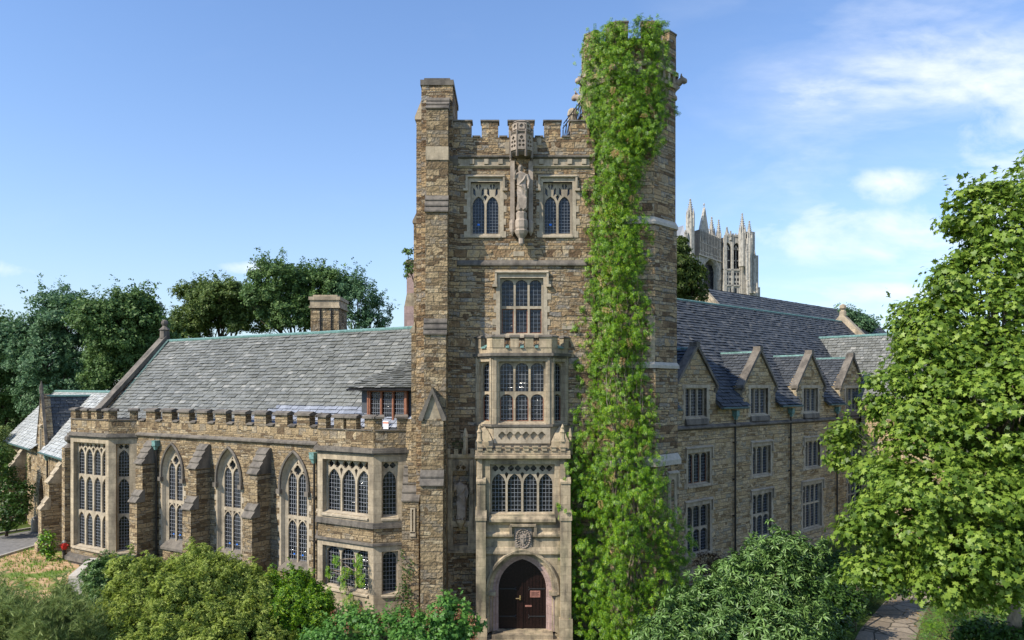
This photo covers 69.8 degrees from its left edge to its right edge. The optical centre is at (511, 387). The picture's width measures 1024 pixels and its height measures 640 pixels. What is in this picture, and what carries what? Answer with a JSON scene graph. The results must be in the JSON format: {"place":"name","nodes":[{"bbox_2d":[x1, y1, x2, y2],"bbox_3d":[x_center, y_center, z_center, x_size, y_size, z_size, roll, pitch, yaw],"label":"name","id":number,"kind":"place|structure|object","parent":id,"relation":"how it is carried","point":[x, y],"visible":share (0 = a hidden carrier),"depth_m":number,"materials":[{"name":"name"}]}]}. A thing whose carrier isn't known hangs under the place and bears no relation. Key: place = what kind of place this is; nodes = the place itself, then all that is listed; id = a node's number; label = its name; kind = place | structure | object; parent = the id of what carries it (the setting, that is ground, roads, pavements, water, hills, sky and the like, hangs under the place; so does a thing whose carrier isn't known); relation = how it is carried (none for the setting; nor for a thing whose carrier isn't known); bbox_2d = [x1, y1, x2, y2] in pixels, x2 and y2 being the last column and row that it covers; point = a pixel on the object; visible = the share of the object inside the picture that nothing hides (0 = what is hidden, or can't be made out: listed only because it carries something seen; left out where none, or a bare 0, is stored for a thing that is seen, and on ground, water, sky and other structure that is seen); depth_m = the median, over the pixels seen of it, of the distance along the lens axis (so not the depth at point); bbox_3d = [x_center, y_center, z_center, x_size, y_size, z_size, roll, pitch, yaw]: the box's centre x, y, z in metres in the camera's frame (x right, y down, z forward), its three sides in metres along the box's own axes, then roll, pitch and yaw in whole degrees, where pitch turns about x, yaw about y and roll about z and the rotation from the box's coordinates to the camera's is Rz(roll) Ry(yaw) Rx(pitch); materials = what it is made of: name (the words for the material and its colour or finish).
{"place":"outdoors","nodes":[
{"label":"outdoors","id":0,"kind":"place"},
{"bbox_2d":[0,530,37,554],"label":"path","id":1,"kind":"structure","parent":0,"point":[13,542],"depth_m":48.05,"materials":[{"name":"concrete"}]},
{"bbox_2d":[31,516,37,531],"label":"bollard","id":2,"kind":"object","parent":1,"relation":"on","point":[34,523],"visible":0.77,"depth_m":50.91,"materials":[{"name":"stone"}]},
{"bbox_2d":[0,402,1018,639],"bbox_3d":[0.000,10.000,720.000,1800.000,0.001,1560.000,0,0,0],"label":"ground","id":3,"kind":"structure","parent":0,"point":[597,636],"depth_m":33.26,"materials":[{"name":"green plant"}]},
{"bbox_2d":[0,422,19,510],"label":"lilac","id":4,"kind":"object","parent":3,"relation":"on","point":[4,434],"visible":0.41,"depth_m":57.58,"materials":[{"name":"green plant"}]},
{"bbox_2d":[0,463,27,529],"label":"lawn grass","id":5,"kind":"structure","parent":3,"relation":"on","point":[14,523],"depth_m":53.91,"materials":[{"name":"green plant"}]},
{"bbox_2d":[0,527,33,556],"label":"kerb","id":6,"kind":"structure","parent":3,"relation":"on","point":[15,551],"depth_m":45.44,"materials":[{"name":"concrete"}]},
{"bbox_2d":[0,441,40,536],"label":"holly","id":7,"kind":"object","parent":3,"relation":"on","point":[15,507],"visible":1,"depth_m":49.35,"materials":[{"name":"green plant"}]},
{"bbox_2d":[0,304,53,488],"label":"maple tree","id":8,"kind":"object","parent":3,"relation":"on","point":[7,412],"visible":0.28,"depth_m":69.26,"materials":[{"name":"green plant"}]},
{"bbox_2d":[0,546,73,600],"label":"grass","id":9,"kind":"structure","parent":3,"relation":"on","point":[31,566],"depth_m":40.34,"materials":[{"name":"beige plant"}]},
{"bbox_2d":[0,547,79,602],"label":"dirt patch","id":10,"kind":"object","parent":3,"relation":"on","point":[47,567],"visible":0.14,"depth_m":40.39,"materials":[{"name":"beige soil"}]},
{"bbox_2d":[35,529,59,560],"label":"weed","id":11,"kind":"object","parent":10,"relation":"on","point":[42,540],"visible":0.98,"depth_m":42.28,"materials":[{"name":"green plant"}]},
{"bbox_2d":[37,545,57,561],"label":"weed","id":12,"kind":"object","parent":10,"relation":"on","point":[51,550],"visible":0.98,"depth_m":42.35,"materials":[{"name":"green plant"}]},
{"bbox_2d":[59,540,68,558],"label":"hydrant","id":13,"kind":"object","parent":10,"relation":"on","point":[64,545],"visible":0.88,"depth_m":42.60,"materials":[{"name":"metal"}]},
{"bbox_2d":[0,569,80,639],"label":"juniper","id":14,"kind":"object","parent":3,"relation":"on","point":[19,620],"visible":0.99,"depth_m":24.40,"materials":[{"name":"green plant"}]},
{"bbox_2d":[0,381,109,557],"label":"chapel","id":15,"kind":"structure","parent":3,"relation":"on","point":[41,437],"depth_m":50.38,"materials":[{"name":"stone"}]},
{"bbox_2d":[37,424,42,457],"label":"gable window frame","id":16,"kind":"structure","parent":15,"relation":"in","point":[40,426],"depth_m":50.76,"materials":[{"name":"stone"}]},
{"bbox_2d":[0,273,112,417],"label":"oak tree","id":17,"kind":"object","parent":3,"relation":"on","point":[30,362],"visible":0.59,"depth_m":63.08,"materials":[{"name":"green plant"}]},
{"bbox_2d":[28,567,118,639],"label":"juniper","id":18,"kind":"object","parent":3,"relation":"on","point":[92,628],"visible":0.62,"depth_m":25.17,"materials":[{"name":"green plant"}]},
{"bbox_2d":[66,558,95,596],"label":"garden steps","id":19,"kind":"structure","parent":3,"relation":"on","point":[75,573],"depth_m":35.84,"materials":[{"name":"stone"}]},
{"bbox_2d":[76,549,152,625],"bbox_3d":[-16.770,8.530,30.976,3.120,3.508,4.249,0,0,0],"label":"viburnum","id":20,"kind":"object","parent":3,"relation":"on","point":[94,577],"visible":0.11,"depth_m":30.16,"materials":[{"name":"green plant"}]},
{"bbox_2d":[50,274,186,390],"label":"oak tree","id":21,"kind":"object","parent":3,"relation":"on","point":[130,322],"visible":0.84,"depth_m":59.51,"materials":[{"name":"green plant"}]},
{"bbox_2d":[86,536,302,639],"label":"viburnum","id":22,"kind":"object","parent":3,"relation":"on","point":[176,599],"visible":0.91,"depth_m":26.33,"materials":[{"name":"green plant"}]},
{"bbox_2d":[166,269,274,338],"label":"oak tree","id":23,"kind":"object","parent":3,"relation":"on","point":[210,305],"visible":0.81,"depth_m":72.22,"materials":[{"name":"green plant"}]},
{"bbox_2d":[64,295,419,627],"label":"hall","id":24,"kind":"structure","parent":3,"relation":"on","point":[268,450],"depth_m":36.80,"materials":[{"name":"stone"}]},
{"bbox_2d":[157,442,185,552],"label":"window","id":25,"kind":"structure","parent":24,"relation":"in","point":[171,472],"depth_m":39.22,"materials":[{"name":"stone"}]},
{"bbox_2d":[212,446,243,559],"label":"window","id":26,"kind":"structure","parent":24,"relation":"in","point":[227,483],"depth_m":36.84,"materials":[{"name":"stone"}]},
{"bbox_2d":[276,450,311,574],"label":"window","id":27,"kind":"structure","parent":24,"relation":"in","point":[293,491],"depth_m":34.45,"materials":[{"name":"stone"}]},
{"bbox_2d":[321,553,365,629],"bbox_3d":[-7.152,8.491,30.854,2.807,3.253,0.618,0,0,28],"label":"wall creeper","id":28,"kind":"object","parent":24,"relation":"attached to","point":[359,578],"depth_m":30.67,"materials":[{"name":"green plant"}]},
{"bbox_2d":[393,549,413,615],"bbox_3d":[-4.477,8.260,29.789,1.042,3.480,0.312,0,0,0],"label":"wall creeper","id":29,"kind":"object","parent":24,"relation":"attached to","point":[402,586],"depth_m":29.77,"materials":[{"name":"green plant"}]},
{"bbox_2d":[401,247,413,281],"bbox_3d":[-5.079,-6.030,35.984,0.817,1.810,0.795,0,0,0],"label":"roof shrub","id":30,"kind":"object","parent":24,"relation":"on","point":[407,251],"visible":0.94,"depth_m":35.97,"materials":[{"name":"green plant"}]},
{"bbox_2d":[253,557,340,639],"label":"viburnum","id":31,"kind":"object","parent":3,"relation":"on","point":[303,595],"visible":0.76,"depth_m":26.63,"materials":[{"name":"green plant"}]},
{"bbox_2d":[238,246,358,332],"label":"oak tree","id":32,"kind":"object","parent":3,"relation":"on","point":[284,291],"visible":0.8,"depth_m":68.61,"materials":[{"name":"green plant"}]},
{"bbox_2d":[325,257,400,328],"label":"ash tree","id":33,"kind":"object","parent":3,"relation":"on","point":[367,318],"visible":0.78,"depth_m":69.39,"materials":[{"name":"green plant"}]},
{"bbox_2d":[297,600,455,639],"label":"rose bush","id":34,"kind":"object","parent":3,"relation":"on","point":[400,624],"visible":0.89,"depth_m":24.77,"materials":[{"name":"green plant"}]},
{"bbox_2d":[404,260,413,325],"bbox_3d":[-5.336,1.596,39.700,0.745,16.807,1.800,0,0,0],"label":"stone stack","id":35,"kind":"object","parent":3,"relation":"on","point":[409,312],"visible":0.2,"depth_m":38.85,"materials":[{"name":"stone"}]},
{"bbox_2d":[405,587,487,639],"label":"hydrangea","id":36,"kind":"object","parent":3,"relation":"on","point":[462,624],"visible":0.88,"depth_m":24.74,"materials":[{"name":"green plant"}]},
{"bbox_2d":[410,78,594,639],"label":"gate tower","id":37,"kind":"structure","parent":3,"relation":"on","point":[500,281],"depth_m":29.80,"materials":[{"name":"stone"}]},
{"bbox_2d":[453,437,462,450],"bbox_3d":[-2.098,2.240,29.624,0.666,0.628,0.399,0,0,-24],"label":"ledge fern","id":38,"kind":"object","parent":37,"relation":"on","point":[459,444],"visible":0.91,"depth_m":29.61,"materials":[{"name":"green plant"}]},
{"bbox_2d":[453,481,468,519],"bbox_3d":[-2.068,4.568,29.765,0.630,1.544,0.391,0,0,0],"label":"statue","id":39,"kind":"object","parent":37,"relation":"in","point":[461,488],"visible":1,"depth_m":29.65,"materials":[{"name":"stone"}]},
{"bbox_2d":[477,362,488,425],"bbox_3d":[-1.051,0.231,29.703,0.754,2.590,0.768,0,0,0],"label":"window","id":40,"kind":"structure","parent":37,"relation":"in","point":[485,365],"depth_m":29.89,"materials":[{"name":"glass"}]},
{"bbox_2d":[463,175,506,237],"bbox_3d":[-1.091,-7.435,30.085,1.800,2.585,0.430,0,0,0],"label":"window","id":41,"kind":"structure","parent":37,"relation":"in","point":[485,208],"depth_m":30.14,"materials":[{"name":"stone"}]},
{"bbox_2d":[492,270,550,337],"bbox_3d":[0.389,-3.431,30.085,2.416,2.758,0.430,0,0,0],"label":"window","id":42,"kind":"structure","parent":37,"relation":"in","point":[521,307],"depth_m":30.14,"materials":[{"name":"glass"}]},
{"bbox_2d":[513,165,529,210],"bbox_3d":[0.394,-8.095,29.686,0.680,1.886,0.425,0,0,0],"label":"statue","id":43,"kind":"object","parent":37,"relation":"on","point":[521,177],"visible":0.97,"depth_m":29.56,"materials":[{"name":"stone"}]},
{"bbox_2d":[498,361,545,422],"bbox_3d":[0.399,0.231,29.375,1.927,2.590,0.390,0,0,0],"label":"window","id":44,"kind":"structure","parent":37,"relation":"in","point":[521,384],"depth_m":29.51,"materials":[{"name":"glass"}]},
{"bbox_2d":[490,464,553,511],"bbox_3d":[0.406,3.986,29.080,2.540,1.977,0.160,0,0,0],"label":"window","id":45,"kind":"structure","parent":37,"relation":"in","point":[513,487],"depth_m":29.10,"materials":[{"name":"stone"}]},
{"bbox_2d":[499,559,545,628],"bbox_3d":[0.411,8.208,29.270,1.920,2.801,0.220,0,0,0],"label":"door","id":46,"kind":"structure","parent":37,"relation":"in","point":[522,586],"depth_m":29.28,"materials":[{"name":"brown wood"}]},
{"bbox_2d":[536,175,579,237],"bbox_3d":[1.876,-7.435,30.085,1.816,2.585,0.430,0,0,0],"label":"window","id":47,"kind":"structure","parent":37,"relation":"in","point":[557,208],"depth_m":30.14,"materials":[{"name":"stone"}]},
{"bbox_2d":[555,362,566,425],"bbox_3d":[1.860,0.231,29.705,0.767,2.590,0.776,0,0,0],"label":"window","id":48,"kind":"structure","parent":37,"relation":"in","point":[558,365],"depth_m":29.89,"materials":[{"name":"glass"}]},
{"bbox_2d":[571,20,686,636],"bbox_3d":[4.950,-2.215,31.282,4.672,25.230,4.436,0,0,0],"label":"stair turret","id":49,"kind":"object","parent":3,"relation":"on","point":[658,202],"visible":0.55,"depth_m":29.77,"materials":[{"name":"stone"}]},
{"bbox_2d":[557,14,698,639],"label":"climbing vine","id":50,"kind":"object","parent":49,"relation":"attached to","point":[638,494],"visible":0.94,"depth_m":29.06,"materials":[{"name":"green plant"}]},
{"bbox_2d":[667,470,681,532],"bbox_3d":[6.612,4.670,30.233,0.260,2.520,0.980,0,0,45],"label":"window","id":51,"kind":"structure","parent":49,"relation":"in","point":[675,475],"depth_m":30.30,"materials":[{"name":"stone"}]},
{"bbox_2d":[677,235,709,301],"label":"magnolia tree","id":52,"kind":"object","parent":3,"relation":"on","point":[691,271],"visible":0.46,"depth_m":55.08,"materials":[{"name":"green plant"}]},
{"bbox_2d":[692,551,722,575],"bbox_3d":[9.643,9.047,35.192,1.729,2.340,2.025,0,0,-12],"label":"azalea","id":53,"kind":"object","parent":3,"relation":"on","point":[711,560],"visible":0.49,"depth_m":35.19,"materials":[{"name":"green plant"}]},
{"bbox_2d":[628,518,844,639],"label":"rhododendron","id":54,"kind":"object","parent":3,"relation":"on","point":[775,578],"visible":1,"depth_m":23.71,"materials":[{"name":"green plant"}]},
{"bbox_2d":[696,289,886,334],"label":"hall","id":55,"kind":"structure","parent":3,"relation":"on","point":[740,300],"depth_m":82.06,"materials":[{"name":"stone"}]},
{"bbox_2d":[677,298,988,587],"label":"residence wing","id":56,"kind":"structure","parent":3,"relation":"on","point":[765,397],"depth_m":43.73,"materials":[{"name":"brown stone"}]},
{"bbox_2d":[682,385,709,419],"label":"window","id":57,"kind":"structure","parent":56,"relation":"in","point":[693,407],"depth_m":38.00,"materials":[{"name":"stone"}]},
{"bbox_2d":[684,445,714,488],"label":"window","id":58,"kind":"structure","parent":56,"relation":"in","point":[696,464],"depth_m":38.10,"materials":[{"name":"stone"}]},
{"bbox_2d":[683,497,715,559],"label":"window","id":59,"kind":"structure","parent":56,"relation":"in","point":[696,510],"depth_m":38.18,"materials":[{"name":"stone"}]},
{"bbox_2d":[748,385,770,416],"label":"window","id":60,"kind":"structure","parent":56,"relation":"in","point":[757,393],"depth_m":42.17,"materials":[{"name":"stone"}]},
{"bbox_2d":[750,439,774,478],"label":"window","id":61,"kind":"structure","parent":56,"relation":"in","point":[759,456],"depth_m":42.32,"materials":[{"name":"stone"}]},
{"bbox_2d":[749,486,775,541],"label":"window","id":62,"kind":"structure","parent":56,"relation":"in","point":[759,502],"depth_m":42.38,"materials":[{"name":"stone"}]},
{"bbox_2d":[801,385,820,414],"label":"window","id":63,"kind":"structure","parent":56,"relation":"in","point":[808,395],"depth_m":46.30,"materials":[{"name":"stone"}]},
{"bbox_2d":[803,435,822,470],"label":"window","id":64,"kind":"structure","parent":56,"relation":"in","point":[810,443],"depth_m":46.47,"materials":[{"name":"stone"}]},
{"bbox_2d":[800,477,825,532],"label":"window","id":65,"kind":"structure","parent":56,"relation":"in","point":[810,490],"depth_m":46.49,"materials":[{"name":"stone"}]},
{"bbox_2d":[844,385,858,411],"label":"window","id":66,"kind":"structure","parent":56,"relation":"in","point":[849,389],"depth_m":50.16,"materials":[{"name":"stone"}]},
{"bbox_2d":[844,431,860,455],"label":"window","id":67,"kind":"structure","parent":56,"relation":"in","point":[853,452],"depth_m":50.69,"materials":[{"name":"stone"}]},
{"bbox_2d":[846,473,860,519],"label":"window","id":68,"kind":"structure","parent":56,"relation":"in","point":[850,493],"depth_m":50.28,"materials":[{"name":"stone"}]},
{"bbox_2d":[815,549,879,584],"bbox_3d":[16.299,9.326,36.776,9.239,2.357,3.028,0,0,-43],"label":"laurel","id":69,"kind":"object","parent":3,"relation":"on","point":[830,561],"visible":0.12,"depth_m":36.21,"materials":[{"name":"green plant"}]},
{"bbox_2d":[820,547,890,639],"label":"ground cover","id":70,"kind":"object","parent":3,"relation":"on","point":[870,597],"visible":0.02,"depth_m":32.37,"materials":[{"name":"green plant"}]},
{"bbox_2d":[833,302,881,333],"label":"tree","id":71,"kind":"object","parent":3,"relation":"on","point":[862,320],"visible":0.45,"depth_m":93.60,"materials":[{"name":"green plant"}]},
{"bbox_2d":[818,559,911,639],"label":"laurel","id":72,"kind":"object","parent":3,"relation":"on","point":[840,595],"visible":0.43,"depth_m":28.56,"materials":[{"name":"green plant"}]},
{"bbox_2d":[817,149,1023,638],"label":"maple tree","id":73,"kind":"object","parent":3,"relation":"on","point":[979,500],"visible":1,"depth_m":18.50,"materials":[{"name":"green plant"}]},
{"bbox_2d":[918,599,989,639],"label":"barberry","id":74,"kind":"object","parent":3,"relation":"on","point":[937,628],"visible":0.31,"depth_m":24.98,"materials":[{"name":"green plant"}]},
{"bbox_2d":[889,583,1023,639],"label":"mulch bed","id":75,"kind":"object","parent":3,"relation":"on","point":[930,612],"depth_m":31.73,"materials":[{"name":"brown soil"}]},
{"bbox_2d":[892,599,984,639],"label":"leaf litter","id":76,"kind":"object","parent":75,"relation":"on","point":[918,613],"visible":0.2,"depth_m":32.74,"materials":[{"name":"brown plant"}]},
{"bbox_2d":[910,597,1023,639],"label":"undergrowth","id":77,"kind":"object","parent":75,"relation":"on","point":[930,618],"visible":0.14,"depth_m":30.47,"materials":[{"name":"green plant"}]},
{"bbox_2d":[947,610,1023,639],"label":"barberry","id":78,"kind":"object","parent":3,"relation":"on","point":[974,629],"visible":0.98,"depth_m":21.65,"materials":[{"name":"green plant"}]},
{"bbox_2d":[0,0,1023,383],"label":"sky","id":79,"kind":"structure","parent":0,"point":[164,141],"materials":[{"name":"blue"}]},
{"bbox_2d":[677,198,759,296],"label":"cathedral","id":80,"kind":"structure","parent":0,"point":[729,261],"depth_m":295.48,"materials":[{"name":"stone"}]},
{"bbox_2d":[703,265,713,288],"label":"great window","id":81,"kind":"structure","parent":80,"relation":"in","point":[710,277],"depth_m":297.60,"materials":[{"name":"black glass"}]},
{"bbox_2d":[722,243,738,292],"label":"window","id":82,"kind":"structure","parent":80,"relation":"in","point":[728,251],"depth_m":297.31,"materials":[{"name":"black glass"}]},
{"bbox_2d":[855,587,939,639],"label":"flagstone path","id":83,"kind":"structure","parent":0,"point":[888,620],"depth_m":31.38,"materials":[{"name":"grey stone"}]}
]}

